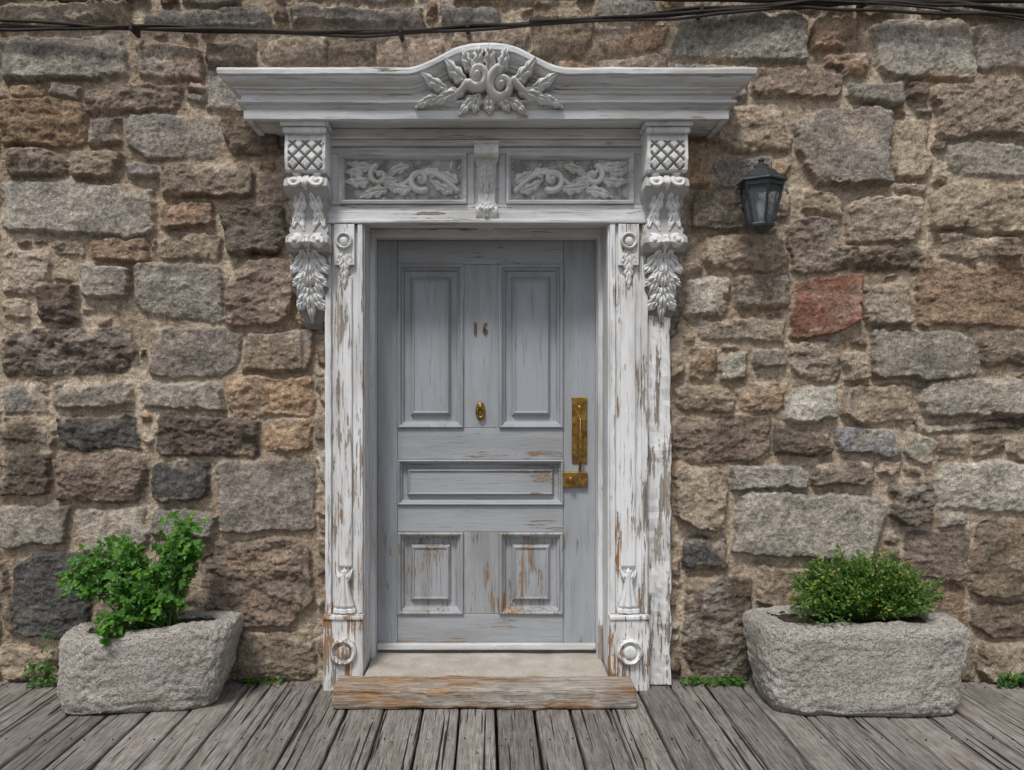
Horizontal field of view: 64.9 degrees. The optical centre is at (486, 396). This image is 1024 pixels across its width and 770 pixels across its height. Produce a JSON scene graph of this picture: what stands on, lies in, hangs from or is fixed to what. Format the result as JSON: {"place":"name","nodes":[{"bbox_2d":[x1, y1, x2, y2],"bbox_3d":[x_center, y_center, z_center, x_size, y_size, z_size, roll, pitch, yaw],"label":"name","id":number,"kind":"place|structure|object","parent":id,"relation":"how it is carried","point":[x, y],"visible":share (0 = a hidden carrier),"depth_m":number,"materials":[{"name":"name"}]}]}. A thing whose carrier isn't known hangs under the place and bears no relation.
{"place":"outdoors","nodes":[
{"label":"outdoors","id":0,"kind":"place"},
{"bbox_2d":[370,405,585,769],"bbox_3d":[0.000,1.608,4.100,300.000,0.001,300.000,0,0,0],"label":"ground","id":1,"kind":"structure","parent":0,"point":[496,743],"depth_m":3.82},
{"bbox_2d":[0,0,1023,686],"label":"stone wall","id":2,"kind":"structure","parent":1,"relation":"on","point":[846,358],"depth_m":4.08,"materials":[{"name":"brown stone"}]},
{"bbox_2d":[283,134,332,329],"bbox_3d":[-0.872,-0.801,3.973,0.210,0.925,0.253,0,0,0],"label":"bracket","id":3,"kind":"object","parent":2,"relation":"attached to","point":[308,188],"visible":0.99,"depth_m":3.93,"materials":[{"name":"white paint"}]},
{"bbox_2d":[280,120,332,134],"bbox_3d":[-0.872,-1.308,3.969,0.233,0.029,0.262,0,0,0],"label":"bracket cap","id":4,"kind":"object","parent":3,"relation":"attached to","point":[285,123],"visible":0.41,"depth_m":3.84,"materials":[{"name":"white wood"}]},
{"bbox_2d":[282,127,331,141],"bbox_3d":[-0.872,-1.278,3.976,0.213,0.032,0.248,0,0,0],"label":"bracket cap","id":5,"kind":"object","parent":3,"relation":"attached to","point":[304,130],"visible":0.47,"depth_m":3.85,"materials":[{"name":"white wood"}]},
{"bbox_2d":[216,43,756,138],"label":"cornice","id":6,"kind":"structure","parent":3,"relation":"on","point":[701,98],"depth_m":3.79,"materials":[{"name":"white paint"}]},
{"bbox_2d":[415,43,563,116],"bbox_3d":[0.008,-1.467,3.755,0.740,0.310,0.193,0,0,0],"label":"crest carving","id":7,"kind":"object","parent":6,"relation":"attached to","point":[485,72],"visible":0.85,"depth_m":3.74,"materials":[{"name":"white paint"}]},
{"bbox_2d":[0,0,1023,40],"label":"overhead cables","id":8,"kind":"object","parent":2,"relation":"attached to","point":[702,11],"visible":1,"depth_m":4.00,"materials":[{"name":"black rubber"}]},
{"bbox_2d":[640,134,689,322],"bbox_3d":[0.872,-0.801,3.973,0.210,0.925,0.253,0,0,0],"label":"bracket","id":9,"kind":"object","parent":2,"relation":"attached to","point":[664,188],"visible":0.99,"depth_m":3.93,"materials":[{"name":"white paint"}]},
{"bbox_2d":[641,127,689,141],"bbox_3d":[0.872,-1.278,3.976,0.213,0.032,0.249,0,0,0],"label":"bracket cap","id":10,"kind":"object","parent":9,"relation":"on","point":[667,130],"visible":0.45,"depth_m":3.85,"materials":[{"name":"white wood"}]},
{"bbox_2d":[735,157,786,234],"bbox_3d":[1.327,-0.975,3.949,0.228,0.375,0.322,0,0,0],"label":"wall lantern","id":11,"kind":"object","parent":2,"relation":"attached to","point":[760,185],"depth_m":3.86,"materials":[{"name":"metal"}]},
{"bbox_2d":[370,229,601,240],"bbox_3d":[0.000,-0.856,4.269,1.213,0.043,0.139,0,0,0],"label":"head stop","id":12,"kind":"object","parent":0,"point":[490,235],"visible":0.94,"depth_m":4.20,"materials":[{"name":"white paint"}]},
{"bbox_2d":[369,226,603,228],"bbox_3d":[0.000,-0.894,4.178,1.215,0.037,0.326,0,0,0],"label":"head lining","id":13,"kind":"object","parent":12,"relation":"on","point":[476,227],"visible":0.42,"depth_m":4.17,"materials":[{"name":"white paint"}]},
{"bbox_2d":[327,211,645,218],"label":"architrave fascia","id":14,"kind":"structure","parent":13,"relation":"attached to","point":[472,214],"depth_m":4.01,"materials":[{"name":"white wood"}]},
{"bbox_2d":[327,218,645,225],"bbox_3d":[0.000,-0.872,4.029,1.621,0.025,0.084,0,0,0],"label":"architrave bead","id":15,"kind":"object","parent":14,"relation":"attached to","point":[477,222],"visible":0.82,"depth_m":3.99,"materials":[{"name":"white wood"}]},
{"bbox_2d":[474,160,498,203],"bbox_3d":[0.000,-1.057,4.070,1.601,0.372,0.062,0,0,0],"label":"frieze board","id":16,"kind":"object","parent":14,"relation":"on","point":[496,187],"visible":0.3,"depth_m":4.04,"materials":[{"name":"white wood"}]},
{"bbox_2d":[330,154,339,204],"bbox_3d":[-0.762,-1.087,4.032,0.057,0.253,0.020,0,0,0],"label":"frieze outer stile","id":17,"kind":"object","parent":16,"relation":"attached to","point":[334,180],"visible":0.65,"depth_m":4.02,"materials":[{"name":"white wood"}]},
{"bbox_2d":[339,153,466,204],"bbox_3d":[-0.416,-1.087,4.020,0.635,0.250,0.040,0,0,0],"label":"frieze panel frame","id":18,"kind":"object","parent":16,"relation":"attached to","point":[343,157],"visible":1,"depth_m":4.01,"materials":[{"name":"white wood"}]},
{"bbox_2d":[345,160,461,199],"bbox_3d":[-0.416,-1.087,4.016,0.585,0.202,0.046,0,0,0],"label":"frieze carving","id":19,"kind":"object","parent":16,"relation":"attached to","point":[372,180],"visible":1,"depth_m":4.03},
{"bbox_2d":[467,154,473,203],"bbox_3d":[-0.080,-1.088,4.032,0.037,0.252,0.020,0,0,0],"label":"frieze inner stile","id":20,"kind":"object","parent":16,"relation":"attached to","point":[470,178],"visible":0.98,"depth_m":4.02,"materials":[{"name":"white wood"}]},
{"bbox_2d":[331,147,640,153],"bbox_3d":[0.000,-1.230,4.032,1.591,0.034,0.022,0,0,0],"label":"frieze top rail","id":21,"kind":"object","parent":16,"relation":"attached to","point":[470,150],"visible":0.77,"depth_m":4.02,"materials":[{"name":"white wood"}]},
{"bbox_2d":[330,140,641,147],"bbox_3d":[0.000,-1.261,4.037,1.580,0.031,0.087,0,0,0],"label":"bed mould","id":22,"kind":"object","parent":16,"relation":"on","point":[470,143],"visible":0.7,"depth_m":4.00,"materials":[{"name":"white paint"}]},
{"bbox_2d":[331,128,641,139],"bbox_3d":[0.000,-1.302,4.027,1.581,0.051,0.107,0,0,0],"label":"bed mould","id":23,"kind":"object","parent":22,"relation":"on","point":[484,134],"visible":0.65,"depth_m":3.98,"materials":[{"name":"white paint"}]},
{"bbox_2d":[329,204,643,210],"bbox_3d":[0.000,-0.942,4.031,1.590,0.038,0.023,0,0,0],"label":"frieze bottom rail","id":24,"kind":"object","parent":16,"relation":"attached to","point":[451,207],"visible":0.89,"depth_m":4.02,"materials":[{"name":"white wood"}]},
{"bbox_2d":[474,140,498,229],"bbox_3d":[0.000,-1.052,4.016,0.120,0.410,0.168,0,0,0],"label":"keystone console","id":25,"kind":"object","parent":16,"relation":"attached to","point":[486,155],"visible":0.98,"depth_m":3.98,"materials":[{"name":"white paint"}]},
{"bbox_2d":[499,154,505,203],"bbox_3d":[0.080,-1.087,4.032,0.037,0.252,0.020,0,0,0],"label":"frieze inner stile","id":26,"kind":"object","parent":16,"relation":"attached to","point":[502,178],"visible":0.97,"depth_m":4.02,"materials":[{"name":"white wood"}]},
{"bbox_2d":[506,153,633,204],"bbox_3d":[0.416,-1.087,4.020,0.635,0.250,0.040,0,0,0],"label":"frieze panel frame","id":27,"kind":"object","parent":16,"relation":"attached to","point":[598,157],"visible":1,"depth_m":4.01,"materials":[{"name":"white wood"}]},
{"bbox_2d":[0,681,1023,769],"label":"wooden deck","id":28,"kind":"structure","parent":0,"point":[240,725],"depth_m":3.44,"materials":[{"name":"grey wood"}]},
{"bbox_2d":[22,661,52,687],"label":"wall weeds","id":29,"kind":"object","parent":28,"relation":"on","point":[45,681],"depth_m":4.01,"materials":[{"name":"green plant"}]},
{"bbox_2d":[40,627,62,684],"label":"wall weeds","id":30,"kind":"object","parent":28,"relation":"on","point":[53,681],"depth_m":4.03,"materials":[{"name":"green plant"}]},
{"bbox_2d":[59,610,240,713],"bbox_3d":[-1.602,1.252,3.848,0.798,0.389,0.448,0,0,0],"label":"stone planter","id":31,"kind":"object","parent":28,"relation":"on","point":[185,663],"visible":0.85,"depth_m":3.66,"materials":[{"name":"stone"}]},
{"bbox_2d":[55,510,209,646],"bbox_3d":[-1.681,0.837,3.787,0.722,0.586,0.420,0,0,-14],"label":"leafy herb plant","id":32,"kind":"object","parent":31,"relation":"in","point":[148,597],"visible":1,"depth_m":3.78,"materials":[{"name":"green plant"}]},
{"bbox_2d":[241,676,283,686],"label":"wall weeds","id":33,"kind":"object","parent":28,"relation":"on","point":[280,679],"depth_m":4.05,"materials":[{"name":"green plant"}]},
{"bbox_2d":[323,619,364,690],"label":"plinth","id":34,"kind":"structure","parent":28,"relation":"on","point":[335,630],"depth_m":3.97,"materials":[{"name":"paint"}]},
{"bbox_2d":[330,638,356,665],"bbox_3d":[-0.706,1.258,3.965,0.150,0.150,0.042,0,0,0],"label":"plinth roundel","id":35,"kind":"object","parent":34,"relation":"attached to","point":[343,651],"visible":1,"depth_m":3.95,"materials":[{"name":"white wood"}]},
{"bbox_2d":[322,613,364,619],"bbox_3d":[-0.709,1.091,4.041,0.205,0.024,0.159,0,0,0],"label":"plinth cap","id":36,"kind":"object","parent":34,"relation":"on","point":[339,616],"visible":0.65,"depth_m":3.96,"materials":[{"name":"white wood"}]},
{"bbox_2d":[331,224,357,612],"bbox_3d":[-0.711,0.284,4.068,0.182,2.289,0.107,0,0,0],"label":"pilaster board","id":37,"kind":"object","parent":28,"relation":"on","point":[353,581],"visible":0.27,"depth_m":4.02,"materials":[{"name":"white wood"}]},
{"bbox_2d":[325,224,331,612],"bbox_3d":[-0.787,0.108,4.007,0.035,1.936,0.026,0,0,0],"label":"pilaster outer edge","id":38,"kind":"object","parent":37,"relation":"attached to","point":[328,458],"visible":0.92,"depth_m":4.00,"materials":[{"name":"paint"}]},
{"bbox_2d":[335,232,353,288],"bbox_3d":[-0.706,-0.662,3.993,0.100,0.360,0.046,0,0,0],"label":"pilaster head carving","id":39,"kind":"object","parent":37,"relation":"attached to","point":[344,265],"visible":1,"depth_m":3.99},
{"bbox_2d":[334,224,354,265],"bbox_3d":[-0.706,-0.755,4.005,0.104,0.207,0.028,0,0,0],"label":"pilaster head","id":40,"kind":"object","parent":37,"relation":"attached to","point":[347,228],"visible":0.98,"depth_m":3.99},
{"bbox_2d":[337,276,352,566],"bbox_3d":[-0.706,0.123,4.010,0.078,1.450,0.020,0,0,0],"label":"pilaster centre strip","id":41,"kind":"object","parent":37,"relation":"attached to","point":[344,422],"visible":1,"depth_m":4.00,"materials":[{"name":"white wood"}]},
{"bbox_2d":[333,567,356,613],"bbox_3d":[-0.706,0.963,3.997,0.130,0.260,0.046,0,0,0],"label":"pilaster drop","id":42,"kind":"object","parent":37,"relation":"attached to","point":[344,603],"visible":1,"depth_m":3.98,"materials":[{"name":"white wood"}]},
{"bbox_2d":[357,224,363,612],"bbox_3d":[-0.627,0.110,4.007,0.030,1.935,0.026,0,0,0],"label":"pilaster inner edge","id":43,"kind":"object","parent":37,"relation":"attached to","point":[360,418],"visible":1,"depth_m":4.00,"materials":[{"name":"paint"}]},
{"bbox_2d":[363,224,370,676],"bbox_3d":[-0.623,0.283,4.175,0.036,2.331,0.320,0,0,0],"label":"jamb lining","id":44,"kind":"object","parent":28,"relation":"on","point":[366,417],"visible":0.55,"depth_m":4.07,"materials":[{"name":"white paint"}]},
{"bbox_2d":[331,675,635,709],"bbox_3d":[-0.013,1.398,3.808,1.420,0.112,0.198,0,0,0],"label":"wooden step","id":45,"kind":"object","parent":28,"relation":"on","point":[469,692],"visible":1,"depth_m":3.72,"materials":[{"name":"brown wood"}]},
{"bbox_2d":[365,650,606,677],"bbox_3d":[0.000,1.421,4.127,1.201,0.120,0.451,0,0,0],"label":"stone threshold","id":46,"kind":"object","parent":45,"relation":"on","point":[430,663],"visible":0.59,"depth_m":4.12,"materials":[{"name":"beige stone"}]},
{"bbox_2d":[370,234,377,659],"bbox_3d":[-0.595,0.263,4.270,0.026,2.230,0.142,0,0,0],"label":"jamb stop","id":47,"kind":"object","parent":46,"relation":"on","point":[373,453],"visible":0.98,"depth_m":4.20,"materials":[{"name":"white paint"}]},
{"bbox_2d":[377,241,397,642],"bbox_3d":[-0.529,0.254,4.322,0.108,2.178,0.047,0,0,0],"label":"hinge stile","id":48,"kind":"object","parent":46,"relation":"on","point":[387,263],"visible":0.91,"depth_m":4.30,"materials":[{"name":"grey paint"}]},
{"bbox_2d":[377,643,595,649],"bbox_3d":[0.000,1.329,4.282,1.165,0.034,0.036,0,0,0],"label":"weather bar","id":49,"kind":"object","parent":46,"relation":"on","point":[486,646],"visible":1,"depth_m":4.26,"materials":[{"name":"white paint"}]},
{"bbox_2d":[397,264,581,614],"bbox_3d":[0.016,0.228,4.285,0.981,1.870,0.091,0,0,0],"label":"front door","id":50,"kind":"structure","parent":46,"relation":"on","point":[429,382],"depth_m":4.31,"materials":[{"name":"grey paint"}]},
{"bbox_2d":[398,428,562,459],"bbox_3d":[-0.032,0.252,4.323,0.886,0.169,0.046,0,0,0],"label":"lock rail","id":51,"kind":"object","parent":50,"relation":"attached to","point":[475,443],"visible":0.92,"depth_m":4.30,"materials":[{"name":"grey wood"}]},
{"bbox_2d":[398,612,562,642],"bbox_3d":[-0.032,1.253,4.322,0.885,0.181,0.046,0,0,0],"label":"bottom rail","id":52,"kind":"object","parent":50,"relation":"attached to","point":[480,628],"visible":0.69,"depth_m":4.30,"materials":[{"name":"grey paint"}]},
{"bbox_2d":[463,532,498,613],"bbox_3d":[-0.027,0.944,4.322,0.191,0.437,0.046,0,0,0],"label":"stile","id":53,"kind":"object","parent":52,"relation":"on","point":[481,572],"visible":0.94,"depth_m":4.30,"materials":[{"name":"grey paint"}]},
{"bbox_2d":[398,505,562,531],"bbox_3d":[-0.032,0.652,4.322,0.885,0.145,0.046,0,0,0],"label":"rail","id":54,"kind":"object","parent":50,"relation":"attached to","point":[480,518],"visible":0.84,"depth_m":4.30,"materials":[{"name":"grey paint"}]},
{"bbox_2d":[398,240,562,264],"bbox_3d":[-0.032,-0.771,4.322,0.885,0.128,0.046,0,0,0],"label":"top rail","id":55,"kind":"object","parent":50,"relation":"on","point":[474,252],"visible":0.87,"depth_m":4.30,"materials":[{"name":"grey paint"}]},
{"bbox_2d":[463,264,498,427],"bbox_3d":[-0.027,-0.270,4.323,0.191,0.875,0.046,0,0,0],"label":"stile","id":56,"kind":"object","parent":50,"relation":"attached to","point":[481,348],"visible":0.98,"depth_m":4.30,"materials":[{"name":"grey paint"}]},
{"bbox_2d":[474,322,476,333],"bbox_3d":[-0.059,-0.365,4.293,0.014,0.064,0.014,0,0,0],"label":"house number","id":57,"kind":"object","parent":56,"relation":"attached to","point":[475,330],"visible":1,"depth_m":4.29,"materials":[{"name":"brown metal"}]},
{"bbox_2d":[476,402,484,419],"bbox_3d":[-0.032,0.077,4.294,0.052,0.099,0.010,0,0,0],"label":"knocker plate","id":58,"kind":"object","parent":56,"relation":"attached to","point":[480,412],"visible":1,"depth_m":4.29,"materials":[{"name":"gold metal"}]},
{"bbox_2d":[476,408,484,417],"bbox_3d":[-0.032,0.084,4.277,0.046,0.064,0.010,0,0,0],"label":"knocker ring","id":59,"kind":"object","parent":58,"relation":"attached to","point":[478,416],"visible":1,"depth_m":4.27,"materials":[{"name":"gold metal"}]},
{"bbox_2d":[483,322,486,333],"bbox_3d":[-0.007,-0.363,4.293,0.026,0.067,0.011,0,0,0],"label":"house number","id":60,"kind":"object","parent":56,"relation":"attached to","point":[484,329],"visible":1,"depth_m":4.29,"materials":[{"name":"brown metal"}]},
{"bbox_2d":[563,241,594,642],"bbox_3d":[0.497,0.255,4.323,0.172,2.178,0.047,0,0,0],"label":"lock stile","id":61,"kind":"object","parent":50,"relation":"attached to","point":[578,381],"visible":0.85,"depth_m":4.30,"materials":[{"name":"grey wood"}]},
{"bbox_2d":[563,472,587,486],"bbox_3d":[0.472,0.442,4.290,0.132,0.082,0.026,0,0,0],"label":"lock case","id":62,"kind":"object","parent":61,"relation":"attached to","point":[580,479],"visible":1,"depth_m":4.28,"materials":[{"name":"gold metal"}]},
{"bbox_2d":[572,397,586,462],"bbox_3d":[0.497,0.180,4.297,0.082,0.351,0.012,0,0,0],"label":"lock plate","id":63,"kind":"object","parent":61,"relation":"attached to","point":[576,402],"visible":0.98,"depth_m":4.29,"materials":[{"name":"gold metal"}]},
{"bbox_2d":[595,236,602,659],"bbox_3d":[0.595,0.263,4.270,0.026,2.231,0.141,0,0,0],"label":"jamb stop","id":64,"kind":"object","parent":46,"relation":"on","point":[598,448],"visible":0.97,"depth_m":4.20,"materials":[{"name":"white paint"}]},
{"bbox_2d":[615,225,641,612],"bbox_3d":[0.711,0.285,4.068,0.182,2.289,0.107,0,0,0],"label":"pilaster board","id":65,"kind":"object","parent":28,"relation":"on","point":[618,566],"visible":0.34,"depth_m":4.02,"materials":[{"name":"white wood"}]},
{"bbox_2d":[601,224,609,674],"bbox_3d":[0.623,0.283,4.176,0.036,2.331,0.320,0,0,0],"label":"jamb lining","id":66,"kind":"object","parent":65,"relation":"attached to","point":[605,425],"visible":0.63,"depth_m":4.09,"materials":[{"name":"white paint"}]},
{"bbox_2d":[609,224,615,612],"bbox_3d":[0.627,0.110,4.007,0.032,1.937,0.026,0,0,0],"label":"pilaster inner edge","id":67,"kind":"object","parent":65,"relation":"attached to","point":[612,423],"visible":1,"depth_m":4.00,"materials":[{"name":"paint"}]},
{"bbox_2d":[620,276,635,566],"bbox_3d":[0.706,0.123,4.010,0.079,1.450,0.020,0,0,0],"label":"pilaster centre strip","id":68,"kind":"object","parent":65,"relation":"attached to","point":[627,430],"visible":1,"depth_m":4.00,"materials":[{"name":"white wood"}]},
{"bbox_2d":[616,567,639,613],"bbox_3d":[0.706,0.963,3.997,0.130,0.260,0.046,0,0,0],"label":"pilaster drop","id":69,"kind":"object","parent":65,"relation":"attached to","point":[627,603],"visible":0.98,"depth_m":3.98,"materials":[{"name":"white wood"}]},
{"bbox_2d":[618,224,638,265],"bbox_3d":[0.706,-0.754,4.005,0.104,0.206,0.028,0,0,0],"label":"pilaster head","id":70,"kind":"object","parent":65,"relation":"attached to","point":[625,228],"visible":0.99,"depth_m":3.99},
{"bbox_2d":[619,232,636,288],"bbox_3d":[0.706,-0.662,3.993,0.100,0.360,0.046,0,0,0],"label":"pilaster head carving","id":71,"kind":"object","parent":70,"relation":"attached to","point":[627,266],"visible":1,"depth_m":3.99},
{"bbox_2d":[641,224,647,612],"bbox_3d":[0.787,0.109,4.007,0.034,1.936,0.026,0,0,0],"label":"pilaster outer edge","id":72,"kind":"object","parent":65,"relation":"attached to","point":[644,455],"visible":0.94,"depth_m":4.00,"materials":[{"name":"paint"}]},
{"bbox_2d":[609,619,649,691],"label":"plinth","id":73,"kind":"structure","parent":28,"relation":"on","point":[637,674],"depth_m":3.97,"materials":[{"name":"paint"}]},
{"bbox_2d":[616,638,642,665],"bbox_3d":[0.706,1.258,3.965,0.150,0.150,0.043,0,0,0],"label":"plinth roundel","id":74,"kind":"object","parent":73,"relation":"attached to","point":[629,651],"visible":1,"depth_m":3.95,"materials":[{"name":"white wood"}]},
{"bbox_2d":[608,613,650,619],"bbox_3d":[0.709,1.091,4.041,0.204,0.024,0.159,0,0,0],"label":"plinth cap","id":75,"kind":"object","parent":73,"relation":"on","point":[625,616],"visible":0.69,"depth_m":3.96,"materials":[{"name":"white wood"}]},
{"bbox_2d":[647,316,671,684],"bbox_3d":[0.865,0.518,4.076,0.140,1.873,0.102,0,0,0],"label":"casing board","id":76,"kind":"object","parent":28,"relation":"on","point":[659,425],"visible":0.72,"depth_m":4.03,"materials":[{"name":"paint"}]},
{"bbox_2d":[682,675,749,687],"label":"wall weeds","id":77,"kind":"object","parent":28,"relation":"on","point":[695,680],"depth_m":4.03,"materials":[{"name":"green plant"}]},
{"bbox_2d":[744,604,966,717],"bbox_3d":[1.726,1.235,3.821,0.949,0.421,0.470,0,0,0],"label":"stone planter","id":78,"kind":"object","parent":28,"relation":"on","point":[914,666],"visible":0.92,"depth_m":3.61,"materials":[{"name":"stone"}]},
{"bbox_2d":[785,542,949,625],"bbox_3d":[1.793,0.871,3.817,0.795,0.355,0.440,0,0,0],"label":"flowering shrub","id":79,"kind":"object","parent":78,"relation":"on","point":[885,589],"visible":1,"depth_m":3.74,"materials":[{"name":"green plant"}]},
{"bbox_2d":[996,671,1023,687],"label":"wall weeds","id":80,"kind":"object","parent":28,"relation":"on","point":[1015,680],"depth_m":4.00,"materials":[{"name":"green plant"}]},
{"bbox_2d":[511,160,627,199],"bbox_3d":[0.416,-1.087,4.016,0.585,0.202,0.046,0,0,0],"label":"frieze carving","id":81,"kind":"object","parent":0,"point":[604,179],"visible":1,"depth_m":4.03},
{"bbox_2d":[633,154,642,204],"bbox_3d":[0.762,-1.087,4.032,0.056,0.254,0.020,0,0,0],"label":"frieze outer stile","id":82,"kind":"object","parent":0,"point":[638,180],"visible":0.61,"depth_m":4.02,"materials":[{"name":"white wood"}]},
{"bbox_2d":[639,121,692,133],"bbox_3d":[0.872,-1.308,3.969,0.233,0.028,0.263,0,0,0],"label":"bracket cap","id":83,"kind":"object","parent":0,"point":[645,125],"visible":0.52,"depth_m":3.84,"materials":[{"name":"white wood"}]}
]}

